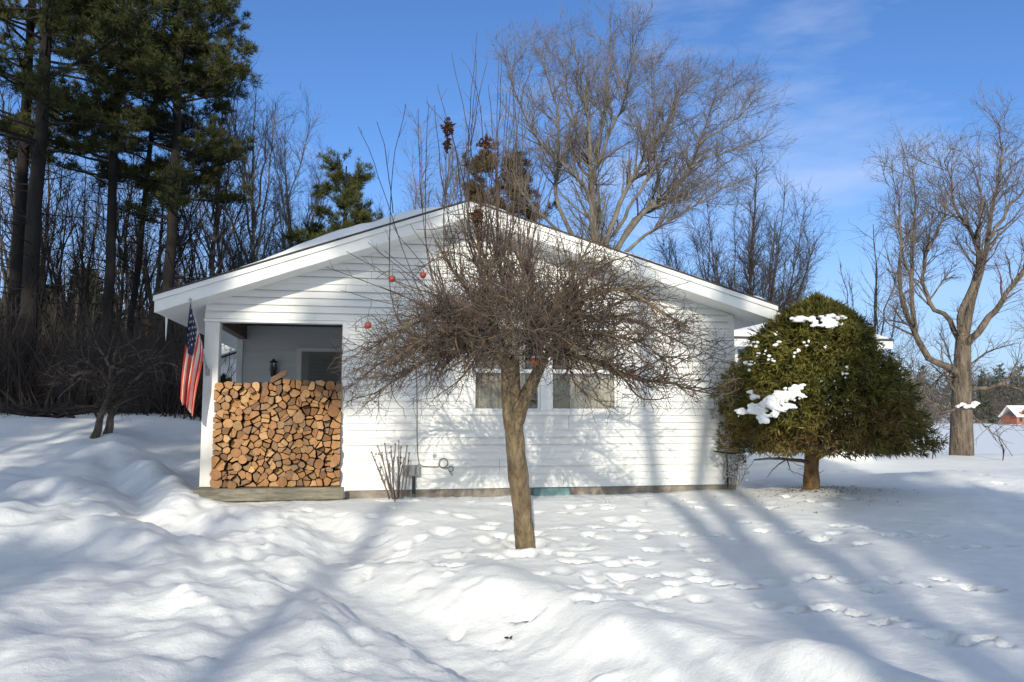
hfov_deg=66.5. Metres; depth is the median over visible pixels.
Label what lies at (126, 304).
woodland tree
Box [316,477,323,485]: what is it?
firewood log
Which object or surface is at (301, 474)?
firewood log
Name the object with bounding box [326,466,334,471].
firewood log
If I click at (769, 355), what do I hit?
snow
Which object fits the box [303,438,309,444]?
firewood log
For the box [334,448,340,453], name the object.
firewood log
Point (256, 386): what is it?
firewood log
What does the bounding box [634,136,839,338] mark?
elm tree
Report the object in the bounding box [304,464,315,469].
firewood log
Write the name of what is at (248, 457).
firewood log
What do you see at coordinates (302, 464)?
firewood log
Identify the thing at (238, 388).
firewood log
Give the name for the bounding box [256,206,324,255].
woodland tree
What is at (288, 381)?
firewood log
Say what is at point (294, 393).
firewood log
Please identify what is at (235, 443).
firewood log
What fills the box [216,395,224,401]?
firewood log
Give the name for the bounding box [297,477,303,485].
firewood log
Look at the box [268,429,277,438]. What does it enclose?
firewood log
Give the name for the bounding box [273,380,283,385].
firewood log
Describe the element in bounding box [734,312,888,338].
snow
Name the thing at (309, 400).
firewood log
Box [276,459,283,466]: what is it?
firewood log
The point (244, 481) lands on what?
firewood log
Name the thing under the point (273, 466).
firewood log
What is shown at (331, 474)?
firewood log
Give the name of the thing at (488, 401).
window
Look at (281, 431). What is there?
firewood log
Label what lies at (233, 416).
firewood log
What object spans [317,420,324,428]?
firewood log
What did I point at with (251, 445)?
firewood log
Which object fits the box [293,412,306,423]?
firewood log
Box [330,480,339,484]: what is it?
firewood log
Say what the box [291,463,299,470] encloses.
firewood log
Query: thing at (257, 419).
firewood log
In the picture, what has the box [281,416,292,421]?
firewood log
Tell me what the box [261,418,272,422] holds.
firewood log
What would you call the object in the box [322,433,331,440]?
firewood log
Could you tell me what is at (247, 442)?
firewood log
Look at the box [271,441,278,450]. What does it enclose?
firewood log
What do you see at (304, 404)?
firewood log
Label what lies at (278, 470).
firewood log
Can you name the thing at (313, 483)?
firewood log
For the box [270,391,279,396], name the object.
firewood log
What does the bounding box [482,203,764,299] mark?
snow
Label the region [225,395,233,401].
firewood log
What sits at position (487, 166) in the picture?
pine tree
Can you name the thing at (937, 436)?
sapling
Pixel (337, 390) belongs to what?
firewood log
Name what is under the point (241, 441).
firewood log
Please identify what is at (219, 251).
woodland tree
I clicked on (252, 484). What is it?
firewood log
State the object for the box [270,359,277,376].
wall lantern
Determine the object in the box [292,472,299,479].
firewood log
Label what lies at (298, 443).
firewood log
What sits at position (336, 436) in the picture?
firewood log
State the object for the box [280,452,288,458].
firewood log
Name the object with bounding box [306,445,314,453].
firewood log
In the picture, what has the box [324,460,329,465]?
firewood log
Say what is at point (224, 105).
pine tree
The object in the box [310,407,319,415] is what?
firewood log
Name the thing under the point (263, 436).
firewood log
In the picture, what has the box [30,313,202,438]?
apple tree
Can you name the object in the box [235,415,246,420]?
firewood log
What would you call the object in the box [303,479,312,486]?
firewood log
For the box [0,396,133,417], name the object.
brush heap
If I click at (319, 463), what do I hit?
firewood log
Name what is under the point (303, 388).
firewood log
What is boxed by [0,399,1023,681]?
ground
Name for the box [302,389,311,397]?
firewood log
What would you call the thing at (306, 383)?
firewood log
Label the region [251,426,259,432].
firewood log
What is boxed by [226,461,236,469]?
firewood log
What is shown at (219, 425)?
firewood log
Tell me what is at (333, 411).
firewood log
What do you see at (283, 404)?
firewood log
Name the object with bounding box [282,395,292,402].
firewood log
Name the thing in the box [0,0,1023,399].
sky
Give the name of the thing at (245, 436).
firewood log
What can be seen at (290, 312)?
house
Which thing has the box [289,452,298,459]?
firewood log
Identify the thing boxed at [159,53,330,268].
birch tree
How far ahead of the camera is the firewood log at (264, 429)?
10.40 m
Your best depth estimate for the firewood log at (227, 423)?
10.35 m
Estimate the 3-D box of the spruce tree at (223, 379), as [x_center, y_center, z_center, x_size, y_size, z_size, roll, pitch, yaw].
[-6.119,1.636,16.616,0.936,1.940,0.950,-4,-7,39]
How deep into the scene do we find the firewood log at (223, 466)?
10.17 m
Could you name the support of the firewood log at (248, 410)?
on the firewood log at (246, 416)
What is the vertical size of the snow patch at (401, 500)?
0.142 m
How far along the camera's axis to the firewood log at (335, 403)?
10.60 m
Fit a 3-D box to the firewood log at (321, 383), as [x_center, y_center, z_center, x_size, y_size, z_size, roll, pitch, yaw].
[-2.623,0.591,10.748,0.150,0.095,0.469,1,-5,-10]
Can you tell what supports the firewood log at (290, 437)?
on the firewood log
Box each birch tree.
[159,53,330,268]
[240,103,337,253]
[393,102,484,213]
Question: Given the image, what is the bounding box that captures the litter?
[739,485,919,507]
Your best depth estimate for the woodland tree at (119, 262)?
33.03 m
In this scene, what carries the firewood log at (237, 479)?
on the firewood log at (232, 485)
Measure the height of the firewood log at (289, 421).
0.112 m
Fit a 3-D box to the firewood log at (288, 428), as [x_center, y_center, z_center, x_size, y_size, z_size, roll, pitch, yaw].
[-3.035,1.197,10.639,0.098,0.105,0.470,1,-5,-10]
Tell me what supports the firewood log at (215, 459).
on the firewood log at (214, 474)
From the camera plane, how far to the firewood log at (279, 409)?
10.46 m
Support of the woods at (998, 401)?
on the ground
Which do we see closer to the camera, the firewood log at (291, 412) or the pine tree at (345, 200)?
the firewood log at (291, 412)
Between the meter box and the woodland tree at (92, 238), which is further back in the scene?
the woodland tree at (92, 238)
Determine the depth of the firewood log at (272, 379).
10.47 m
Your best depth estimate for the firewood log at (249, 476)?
10.29 m
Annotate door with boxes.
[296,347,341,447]
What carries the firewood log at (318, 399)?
on the firewood log at (321, 405)
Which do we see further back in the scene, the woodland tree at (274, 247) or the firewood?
the woodland tree at (274, 247)
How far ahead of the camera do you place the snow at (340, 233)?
10.66 m
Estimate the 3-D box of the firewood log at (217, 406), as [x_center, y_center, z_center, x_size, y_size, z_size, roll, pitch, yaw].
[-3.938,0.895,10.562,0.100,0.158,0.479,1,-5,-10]
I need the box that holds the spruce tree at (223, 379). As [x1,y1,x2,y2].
[220,373,232,382]
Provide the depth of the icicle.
10.50 m
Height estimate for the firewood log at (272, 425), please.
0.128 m
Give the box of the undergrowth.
[0,262,236,420]
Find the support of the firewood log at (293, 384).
on the firewood log at (294, 393)
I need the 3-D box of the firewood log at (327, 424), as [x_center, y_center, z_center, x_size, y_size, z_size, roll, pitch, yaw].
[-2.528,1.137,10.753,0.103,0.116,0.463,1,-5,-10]
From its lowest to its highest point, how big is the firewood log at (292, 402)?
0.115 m
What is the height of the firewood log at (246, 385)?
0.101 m
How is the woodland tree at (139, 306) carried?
on the ground
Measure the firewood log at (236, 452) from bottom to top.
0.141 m
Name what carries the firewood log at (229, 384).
on the firewood log
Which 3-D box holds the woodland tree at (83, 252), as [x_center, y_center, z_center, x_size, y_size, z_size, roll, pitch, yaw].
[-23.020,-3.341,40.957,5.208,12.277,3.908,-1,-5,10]
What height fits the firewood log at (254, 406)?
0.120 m
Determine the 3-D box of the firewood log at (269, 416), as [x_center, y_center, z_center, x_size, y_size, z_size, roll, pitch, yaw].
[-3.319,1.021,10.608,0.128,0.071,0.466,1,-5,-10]
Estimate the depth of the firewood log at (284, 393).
10.51 m
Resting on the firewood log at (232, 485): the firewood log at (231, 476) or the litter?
the firewood log at (231, 476)
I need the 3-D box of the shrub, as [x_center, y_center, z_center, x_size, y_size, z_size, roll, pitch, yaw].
[-1.580,1.718,10.129,0.508,0.863,0.396,1,-5,-10]
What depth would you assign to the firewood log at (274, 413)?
10.48 m
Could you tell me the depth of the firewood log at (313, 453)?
10.48 m
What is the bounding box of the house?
[152,199,778,502]
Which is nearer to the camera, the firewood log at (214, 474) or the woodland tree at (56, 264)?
the firewood log at (214, 474)
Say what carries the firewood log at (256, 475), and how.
on the firewood log at (252, 484)
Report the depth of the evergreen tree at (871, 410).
10.50 m
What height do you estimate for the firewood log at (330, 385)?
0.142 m
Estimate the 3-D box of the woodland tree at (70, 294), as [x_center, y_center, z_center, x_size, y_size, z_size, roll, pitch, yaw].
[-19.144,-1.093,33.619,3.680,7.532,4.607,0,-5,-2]
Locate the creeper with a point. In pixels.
(734, 473)
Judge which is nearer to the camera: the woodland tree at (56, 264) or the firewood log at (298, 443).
the firewood log at (298, 443)
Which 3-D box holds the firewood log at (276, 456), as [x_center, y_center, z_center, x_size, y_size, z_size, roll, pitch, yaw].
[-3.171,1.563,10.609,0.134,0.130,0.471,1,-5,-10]
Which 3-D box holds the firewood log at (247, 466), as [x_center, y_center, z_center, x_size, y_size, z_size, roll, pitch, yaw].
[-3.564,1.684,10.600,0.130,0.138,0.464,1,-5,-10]
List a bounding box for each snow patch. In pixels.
[382,498,420,501]
[734,383,806,423]
[789,313,846,329]
[955,401,979,408]
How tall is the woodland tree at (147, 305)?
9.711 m
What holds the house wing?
on the ground
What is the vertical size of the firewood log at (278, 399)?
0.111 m
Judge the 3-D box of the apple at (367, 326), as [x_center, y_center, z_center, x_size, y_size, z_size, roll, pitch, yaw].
[-1.310,-0.159,7.101,0.064,0.092,0.064,1,-5,-10]
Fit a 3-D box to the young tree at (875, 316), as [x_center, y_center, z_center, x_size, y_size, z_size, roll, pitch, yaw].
[13.413,0.464,28.734,3.486,12.342,3.247,3,-6,-33]
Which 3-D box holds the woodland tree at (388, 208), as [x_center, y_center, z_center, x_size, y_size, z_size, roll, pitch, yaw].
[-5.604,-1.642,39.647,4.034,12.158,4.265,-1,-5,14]
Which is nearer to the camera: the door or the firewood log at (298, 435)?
the firewood log at (298, 435)
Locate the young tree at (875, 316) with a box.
[831,199,931,379]
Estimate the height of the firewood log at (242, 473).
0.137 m
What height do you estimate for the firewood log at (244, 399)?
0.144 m
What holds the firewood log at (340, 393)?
on the firewood log at (335, 403)
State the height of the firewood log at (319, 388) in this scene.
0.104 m
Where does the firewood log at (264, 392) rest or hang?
on the firewood log
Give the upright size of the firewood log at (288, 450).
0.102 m
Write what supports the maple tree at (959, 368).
on the ground
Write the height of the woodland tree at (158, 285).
10.648 m
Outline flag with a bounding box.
[180,298,209,416]
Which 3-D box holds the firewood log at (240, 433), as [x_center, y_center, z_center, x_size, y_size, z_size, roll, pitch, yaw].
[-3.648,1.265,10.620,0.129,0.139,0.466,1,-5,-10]
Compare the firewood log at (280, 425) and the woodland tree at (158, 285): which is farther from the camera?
the woodland tree at (158, 285)
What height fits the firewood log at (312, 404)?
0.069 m
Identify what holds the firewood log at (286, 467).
on the firewood log at (289, 474)
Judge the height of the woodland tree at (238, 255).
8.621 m
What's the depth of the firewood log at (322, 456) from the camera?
10.43 m
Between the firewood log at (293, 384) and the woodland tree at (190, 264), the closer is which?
the firewood log at (293, 384)
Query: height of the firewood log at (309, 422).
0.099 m
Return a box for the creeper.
[714,451,750,485]
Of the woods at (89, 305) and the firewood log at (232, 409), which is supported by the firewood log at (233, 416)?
the firewood log at (232, 409)
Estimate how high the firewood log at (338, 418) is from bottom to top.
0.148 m
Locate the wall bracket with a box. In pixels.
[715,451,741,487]
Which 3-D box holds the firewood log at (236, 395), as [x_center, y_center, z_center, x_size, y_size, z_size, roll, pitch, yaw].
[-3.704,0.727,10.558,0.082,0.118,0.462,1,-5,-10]
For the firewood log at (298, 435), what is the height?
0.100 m
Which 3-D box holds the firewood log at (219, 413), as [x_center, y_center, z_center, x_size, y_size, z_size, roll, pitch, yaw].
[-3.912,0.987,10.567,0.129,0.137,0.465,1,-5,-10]
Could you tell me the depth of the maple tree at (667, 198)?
29.68 m
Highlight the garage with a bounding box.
[203,344,236,381]
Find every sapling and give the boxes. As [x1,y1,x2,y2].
[929,422,947,458]
[990,422,1016,460]
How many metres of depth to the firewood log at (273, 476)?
10.33 m
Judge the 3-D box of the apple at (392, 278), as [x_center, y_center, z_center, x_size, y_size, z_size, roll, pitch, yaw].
[-1.107,-0.588,7.201,0.062,0.089,0.062,1,-5,-10]
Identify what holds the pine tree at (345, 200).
on the ground
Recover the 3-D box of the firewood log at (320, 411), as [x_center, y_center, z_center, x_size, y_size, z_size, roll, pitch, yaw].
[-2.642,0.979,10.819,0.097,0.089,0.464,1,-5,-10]
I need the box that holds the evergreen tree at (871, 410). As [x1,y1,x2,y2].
[707,291,949,488]
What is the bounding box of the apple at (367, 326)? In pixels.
[364,320,371,328]
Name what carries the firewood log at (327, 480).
on the house
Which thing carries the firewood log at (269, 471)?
on the firewood
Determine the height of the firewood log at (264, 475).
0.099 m
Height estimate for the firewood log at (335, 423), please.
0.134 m
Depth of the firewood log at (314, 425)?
10.56 m
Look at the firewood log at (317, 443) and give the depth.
10.49 m
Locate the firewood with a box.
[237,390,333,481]
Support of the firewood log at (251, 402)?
on the firewood log at (248, 410)
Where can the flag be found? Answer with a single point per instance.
(194, 356)
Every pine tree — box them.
[0,0,173,387]
[0,0,203,406]
[0,0,254,394]
[56,0,263,407]
[69,0,253,348]
[282,146,386,246]
[458,138,561,222]
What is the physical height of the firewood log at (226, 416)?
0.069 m
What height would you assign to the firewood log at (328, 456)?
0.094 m
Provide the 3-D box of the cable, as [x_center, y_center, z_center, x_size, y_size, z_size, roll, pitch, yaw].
[-1.074,1.126,10.873,0.533,1.500,0.053,1,-5,-10]
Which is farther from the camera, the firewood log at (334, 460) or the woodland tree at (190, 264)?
the woodland tree at (190, 264)
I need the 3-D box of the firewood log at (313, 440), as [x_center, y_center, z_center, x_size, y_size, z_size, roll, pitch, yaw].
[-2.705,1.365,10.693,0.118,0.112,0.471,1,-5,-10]
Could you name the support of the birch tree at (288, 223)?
on the ground
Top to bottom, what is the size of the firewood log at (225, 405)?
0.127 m
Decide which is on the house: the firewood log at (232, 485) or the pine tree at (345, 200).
the firewood log at (232, 485)
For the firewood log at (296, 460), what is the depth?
10.49 m
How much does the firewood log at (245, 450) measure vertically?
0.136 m
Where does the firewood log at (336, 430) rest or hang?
on the firewood log at (336, 436)
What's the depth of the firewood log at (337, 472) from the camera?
10.47 m
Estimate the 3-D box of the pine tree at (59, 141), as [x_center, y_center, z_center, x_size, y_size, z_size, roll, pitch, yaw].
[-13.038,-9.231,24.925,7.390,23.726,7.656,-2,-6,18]
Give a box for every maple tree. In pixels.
[466,0,801,252]
[858,83,1023,455]
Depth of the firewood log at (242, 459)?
10.30 m
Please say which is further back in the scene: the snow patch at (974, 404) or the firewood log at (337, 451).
the snow patch at (974, 404)
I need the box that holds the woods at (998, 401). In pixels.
[894,362,1023,423]
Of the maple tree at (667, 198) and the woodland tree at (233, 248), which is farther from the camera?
the woodland tree at (233, 248)
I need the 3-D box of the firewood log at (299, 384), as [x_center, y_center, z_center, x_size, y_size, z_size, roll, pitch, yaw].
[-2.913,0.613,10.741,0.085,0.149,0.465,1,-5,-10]
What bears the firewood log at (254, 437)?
on the firewood log at (251, 445)
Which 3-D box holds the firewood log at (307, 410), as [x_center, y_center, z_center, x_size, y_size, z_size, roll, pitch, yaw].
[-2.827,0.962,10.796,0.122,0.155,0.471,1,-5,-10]
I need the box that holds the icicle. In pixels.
[165,317,167,336]
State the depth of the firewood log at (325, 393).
10.57 m
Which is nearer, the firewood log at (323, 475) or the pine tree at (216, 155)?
the firewood log at (323, 475)
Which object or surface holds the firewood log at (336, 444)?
on the firewood log at (337, 451)
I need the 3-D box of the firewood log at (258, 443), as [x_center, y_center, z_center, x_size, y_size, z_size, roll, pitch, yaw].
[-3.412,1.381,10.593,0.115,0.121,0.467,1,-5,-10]
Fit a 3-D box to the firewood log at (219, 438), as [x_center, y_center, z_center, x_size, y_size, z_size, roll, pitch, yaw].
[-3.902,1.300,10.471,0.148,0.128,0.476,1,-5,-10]
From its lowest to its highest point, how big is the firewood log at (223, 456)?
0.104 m
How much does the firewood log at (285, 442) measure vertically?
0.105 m
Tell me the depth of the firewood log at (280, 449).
10.44 m
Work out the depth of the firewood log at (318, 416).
10.55 m
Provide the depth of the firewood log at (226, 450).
10.27 m
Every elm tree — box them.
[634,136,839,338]
[679,222,739,289]
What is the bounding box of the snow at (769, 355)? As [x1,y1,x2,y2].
[743,331,848,400]
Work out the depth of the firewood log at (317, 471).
10.48 m
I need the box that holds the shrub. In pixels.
[371,441,409,501]
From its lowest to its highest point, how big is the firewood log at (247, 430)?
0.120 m
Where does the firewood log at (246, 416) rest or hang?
on the firewood log
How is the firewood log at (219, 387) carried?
on the firewood log at (217, 393)
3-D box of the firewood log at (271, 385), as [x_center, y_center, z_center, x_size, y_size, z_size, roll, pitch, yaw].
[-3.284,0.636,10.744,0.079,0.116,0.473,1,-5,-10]
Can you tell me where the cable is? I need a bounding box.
[416,369,453,475]
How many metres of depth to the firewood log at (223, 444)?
10.34 m
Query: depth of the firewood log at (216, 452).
10.28 m
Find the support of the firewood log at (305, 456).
on the firewood
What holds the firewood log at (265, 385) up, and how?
on the firewood log at (264, 392)
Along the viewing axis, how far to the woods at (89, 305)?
44.33 m
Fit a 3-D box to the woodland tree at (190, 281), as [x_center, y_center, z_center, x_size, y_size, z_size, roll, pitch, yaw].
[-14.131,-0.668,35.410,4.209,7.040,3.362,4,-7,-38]
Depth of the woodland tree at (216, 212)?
29.00 m
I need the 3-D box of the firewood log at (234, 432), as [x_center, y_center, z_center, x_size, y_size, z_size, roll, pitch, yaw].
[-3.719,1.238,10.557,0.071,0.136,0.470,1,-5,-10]
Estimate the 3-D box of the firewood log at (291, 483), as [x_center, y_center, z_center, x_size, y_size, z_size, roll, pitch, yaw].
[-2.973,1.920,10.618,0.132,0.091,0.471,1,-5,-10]
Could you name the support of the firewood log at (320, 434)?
on the firewood log at (317, 443)
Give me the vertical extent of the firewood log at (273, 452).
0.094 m
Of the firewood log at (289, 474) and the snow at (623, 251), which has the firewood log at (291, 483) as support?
the firewood log at (289, 474)
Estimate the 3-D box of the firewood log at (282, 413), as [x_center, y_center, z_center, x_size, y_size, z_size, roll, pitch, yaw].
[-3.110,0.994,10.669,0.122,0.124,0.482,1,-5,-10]
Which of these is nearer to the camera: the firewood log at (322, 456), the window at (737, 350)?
the firewood log at (322, 456)
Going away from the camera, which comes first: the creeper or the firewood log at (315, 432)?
the firewood log at (315, 432)
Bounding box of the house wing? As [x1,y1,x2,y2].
[734,335,893,464]
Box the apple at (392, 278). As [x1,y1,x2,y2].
[389,274,394,281]
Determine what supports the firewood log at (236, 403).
on the firewood log at (232, 409)
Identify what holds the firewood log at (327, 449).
on the firewood log
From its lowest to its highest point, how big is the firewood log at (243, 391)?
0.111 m
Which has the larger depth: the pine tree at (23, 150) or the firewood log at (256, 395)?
the pine tree at (23, 150)
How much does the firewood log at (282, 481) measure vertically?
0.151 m
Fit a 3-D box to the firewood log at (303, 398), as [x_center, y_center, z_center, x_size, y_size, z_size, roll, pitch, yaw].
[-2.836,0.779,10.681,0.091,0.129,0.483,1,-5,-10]
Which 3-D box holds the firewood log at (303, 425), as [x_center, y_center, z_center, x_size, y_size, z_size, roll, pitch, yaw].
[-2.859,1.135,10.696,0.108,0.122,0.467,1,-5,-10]
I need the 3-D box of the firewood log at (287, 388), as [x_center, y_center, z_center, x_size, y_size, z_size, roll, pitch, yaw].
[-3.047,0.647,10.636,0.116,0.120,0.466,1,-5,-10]
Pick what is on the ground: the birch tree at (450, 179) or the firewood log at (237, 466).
the birch tree at (450, 179)
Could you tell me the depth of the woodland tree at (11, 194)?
26.72 m
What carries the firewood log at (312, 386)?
on the firewood log at (305, 393)
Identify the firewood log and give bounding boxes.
[209,468,225,479]
[210,478,225,487]
[211,455,221,468]
[212,429,222,438]
[212,442,225,450]
[212,450,222,454]
[213,417,223,421]
[213,422,223,428]
[213,434,226,442]
[214,382,225,391]
[214,389,221,399]
[214,402,221,411]
[215,459,228,467]
[215,460,230,470]
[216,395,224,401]
[216,409,223,418]
[217,441,230,447]
[220,453,229,460]
[221,391,229,395]
[221,402,230,409]
[221,469,231,476]
[221,477,234,487]
[222,428,232,434]
[223,414,230,418]
[223,419,235,427]
[223,434,236,442]
[223,446,233,453]
[224,381,236,389]
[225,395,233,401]
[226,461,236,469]
[227,474,237,478]
[227,481,237,488]
[229,406,236,412]
[230,413,238,420]
[231,399,241,407]
[231,438,242,447]
[231,448,241,457]
[232,390,241,398]
[232,428,237,437]
[232,462,246,471]
[232,475,245,483]
[233,386,244,390]
[233,420,243,430]
[235,408,244,415]
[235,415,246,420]
[237,430,245,438]
[238,438,246,443]
[238,454,249,463]
[238,469,246,478]
[239,388,247,394]
[240,395,252,402]
[240,445,254,454]
[240,479,253,485]
[241,434,252,438]
[242,425,254,433]
[242,438,250,445]
[242,460,252,470]
[243,382,251,388]
[243,406,256,414]
[243,481,260,486]
[244,414,252,419]
[245,454,253,460]
[246,420,254,425]
[246,471,255,480]
[248,387,255,393]
[248,400,259,405]
[248,441,256,448]
[248,466,257,472]
[250,391,260,400]
[250,411,261,418]
[250,434,260,441]
[251,402,261,409]
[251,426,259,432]
[252,382,261,391]
[252,416,261,422]
[252,447,260,455]
[252,459,259,469]
[253,471,262,481]
[254,422,265,426]
[254,439,266,446]
[257,457,265,465]
[257,465,266,473]
[257,478,271,486]
[259,431,268,439]
[259,448,266,455]
[260,388,270,396]
[260,403,271,410]
[260,427,269,432]
[261,382,269,389]
[261,414,273,418]
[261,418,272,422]
[261,472,270,478]
[263,396,271,402]
[263,442,271,447]
[263,461,270,467]
[265,467,274,474]
[266,449,277,456]
[268,397,276,404]
[268,421,277,429]
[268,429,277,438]
[268,472,279,480]
[269,383,275,390]
[269,479,279,486]
[270,377,282,382]
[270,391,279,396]
[270,460,278,469]
[271,369,286,381]
[271,410,278,416]
[271,415,280,421]
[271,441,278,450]
[272,433,284,441]
[272,452,282,460]
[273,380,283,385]
[274,407,285,411]
[274,466,283,474]
[275,396,283,403]
[276,385,282,395]
[276,428,288,434]
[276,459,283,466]
[276,477,289,486]
[277,421,287,428]
[277,446,287,451]
[278,401,287,408]
[278,409,287,417]
[280,439,289,445]
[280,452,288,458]
[281,390,289,395]
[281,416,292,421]
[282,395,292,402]
[282,463,293,471]
[283,379,291,384]
[283,384,292,391]
[283,447,292,453]
[283,458,292,464]
[284,418,292,424]
[284,425,292,432]
[285,469,295,479]
[286,433,295,441]
[287,398,296,405]
[287,409,298,416]
[287,480,296,486]
[288,405,301,409]
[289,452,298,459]
[290,380,297,389]
[290,389,301,397]
[290,426,297,433]
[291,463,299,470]
[292,447,301,453]
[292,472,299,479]
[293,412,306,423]
[293,433,303,439]
[293,458,301,462]
[295,438,303,447]
[296,380,303,389]
[297,427,303,432]
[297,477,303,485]
[298,460,306,467]
[298,469,305,477]
[299,419,307,427]
[300,393,307,401]
[300,445,308,452]
[301,386,308,391]
[301,452,309,461]
[302,380,310,385]
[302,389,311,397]
[302,402,310,406]
[302,405,312,415]
[303,425,313,430]
[303,430,312,434]
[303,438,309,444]
[303,473,310,479]
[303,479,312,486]
[304,433,313,438]
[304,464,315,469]
[306,397,314,402]
[306,419,315,425]
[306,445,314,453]
[307,457,317,465]
[308,382,316,390]
[308,470,316,478]
[309,437,317,444]
[309,448,317,457]
[310,402,318,406]
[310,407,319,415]
[310,478,316,485]
[311,420,318,428]
[312,428,319,436]
[313,439,321,447]
[314,389,322,396]
[314,395,324,401]
[314,414,324,419]
[314,458,325,469]
[315,380,325,387]
[315,469,320,476]
[316,385,325,391]
[316,429,324,439]
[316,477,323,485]
[317,409,325,414]
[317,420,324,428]
[318,402,324,408]
[318,452,326,460]
[319,470,326,478]
[320,397,329,402]
[322,390,330,398]
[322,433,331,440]
[323,414,331,420]
[323,439,332,446]
[323,476,332,485]
[324,419,332,427]
[324,447,331,452]
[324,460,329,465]
[325,400,330,409]
[325,452,333,459]
[326,381,336,390]
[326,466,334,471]
[327,405,340,416]
[327,471,335,477]
[330,419,340,427]
[330,454,340,464]
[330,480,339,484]
[331,390,338,399]
[331,400,341,407]
[331,440,340,449]
[332,434,340,439]
[333,428,340,433]
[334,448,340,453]
[334,468,340,477]
[335,383,341,392]
[336,413,341,422]
[337,391,342,399]
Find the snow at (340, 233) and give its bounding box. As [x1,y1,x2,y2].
[242,207,440,266]
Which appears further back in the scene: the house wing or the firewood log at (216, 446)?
the house wing
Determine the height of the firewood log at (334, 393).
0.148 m
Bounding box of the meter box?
[403,465,420,493]
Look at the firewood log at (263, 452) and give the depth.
10.35 m
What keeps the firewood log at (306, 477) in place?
on the firewood log at (307, 483)
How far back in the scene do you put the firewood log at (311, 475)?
10.48 m
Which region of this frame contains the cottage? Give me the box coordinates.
[998,405,1023,423]
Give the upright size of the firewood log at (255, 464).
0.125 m
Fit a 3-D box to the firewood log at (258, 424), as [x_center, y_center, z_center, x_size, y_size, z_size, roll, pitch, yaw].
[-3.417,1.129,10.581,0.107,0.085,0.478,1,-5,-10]
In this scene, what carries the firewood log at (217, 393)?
on the firewood log at (217, 406)
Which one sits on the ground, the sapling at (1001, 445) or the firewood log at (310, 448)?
the sapling at (1001, 445)
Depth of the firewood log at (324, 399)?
10.50 m
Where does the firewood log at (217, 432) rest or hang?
on the firewood log at (219, 438)
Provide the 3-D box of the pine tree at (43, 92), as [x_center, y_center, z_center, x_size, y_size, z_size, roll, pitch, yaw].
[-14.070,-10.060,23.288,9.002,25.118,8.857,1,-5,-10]
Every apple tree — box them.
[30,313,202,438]
[327,36,743,548]
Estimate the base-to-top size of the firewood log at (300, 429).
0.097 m
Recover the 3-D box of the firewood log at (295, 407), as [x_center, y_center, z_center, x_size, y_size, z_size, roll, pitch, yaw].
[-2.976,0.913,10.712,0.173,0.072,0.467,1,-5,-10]
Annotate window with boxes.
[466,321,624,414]
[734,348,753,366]
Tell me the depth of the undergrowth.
21.10 m
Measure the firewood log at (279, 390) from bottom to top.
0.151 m
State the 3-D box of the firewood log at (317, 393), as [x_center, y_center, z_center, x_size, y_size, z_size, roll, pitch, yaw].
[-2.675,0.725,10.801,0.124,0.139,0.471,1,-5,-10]
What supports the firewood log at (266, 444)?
on the firewood log
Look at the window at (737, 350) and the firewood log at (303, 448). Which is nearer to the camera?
the firewood log at (303, 448)
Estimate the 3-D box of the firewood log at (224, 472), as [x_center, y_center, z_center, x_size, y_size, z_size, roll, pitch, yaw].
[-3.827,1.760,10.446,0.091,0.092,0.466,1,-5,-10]
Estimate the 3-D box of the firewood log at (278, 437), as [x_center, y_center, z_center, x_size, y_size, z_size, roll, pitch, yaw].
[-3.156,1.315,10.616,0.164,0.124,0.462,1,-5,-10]
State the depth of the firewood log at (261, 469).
10.34 m
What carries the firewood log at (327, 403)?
on the firewood log
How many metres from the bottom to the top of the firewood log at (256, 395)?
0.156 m
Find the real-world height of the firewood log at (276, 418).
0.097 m
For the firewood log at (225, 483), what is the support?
on the house
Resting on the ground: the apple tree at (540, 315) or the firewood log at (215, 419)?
the apple tree at (540, 315)
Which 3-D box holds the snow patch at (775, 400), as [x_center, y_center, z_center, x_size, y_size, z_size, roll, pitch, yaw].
[3.313,0.809,10.088,0.950,0.522,0.312,-3,-6,30]
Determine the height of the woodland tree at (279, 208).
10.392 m
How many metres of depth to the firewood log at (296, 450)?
10.45 m
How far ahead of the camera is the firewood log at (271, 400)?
10.40 m
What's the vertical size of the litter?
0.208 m
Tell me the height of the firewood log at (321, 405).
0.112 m
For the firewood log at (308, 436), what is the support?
on the firewood log at (306, 441)
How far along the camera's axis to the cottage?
243.12 m
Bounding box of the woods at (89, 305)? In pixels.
[0,240,260,364]
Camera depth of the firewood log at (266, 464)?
10.39 m
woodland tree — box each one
[0,28,77,363]
[0,132,89,359]
[0,153,101,378]
[42,169,120,340]
[42,231,101,353]
[45,153,129,356]
[63,219,153,345]
[72,183,162,332]
[74,133,158,339]
[78,212,195,349]
[116,135,238,383]
[117,196,186,347]
[139,48,286,335]
[147,201,224,348]
[147,248,215,335]
[151,252,232,346]
[161,159,269,283]
[200,221,276,276]
[206,206,282,270]
[222,195,298,267]
[243,227,298,260]
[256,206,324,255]
[362,190,414,215]
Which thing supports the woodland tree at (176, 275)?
on the ground
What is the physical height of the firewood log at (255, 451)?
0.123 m
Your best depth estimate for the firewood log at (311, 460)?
10.42 m
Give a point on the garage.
(225, 351)
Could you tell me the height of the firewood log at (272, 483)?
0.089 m
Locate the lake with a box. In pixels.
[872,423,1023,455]
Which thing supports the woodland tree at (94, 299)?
on the ground
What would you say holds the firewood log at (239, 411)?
on the firewood log at (240, 417)
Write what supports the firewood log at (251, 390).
on the firewood log at (256, 395)
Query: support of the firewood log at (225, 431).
on the firewood log at (227, 438)
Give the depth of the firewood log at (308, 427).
10.48 m
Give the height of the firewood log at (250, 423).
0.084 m
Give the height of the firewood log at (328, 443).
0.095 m
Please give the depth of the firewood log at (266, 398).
10.46 m
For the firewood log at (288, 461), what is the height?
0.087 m

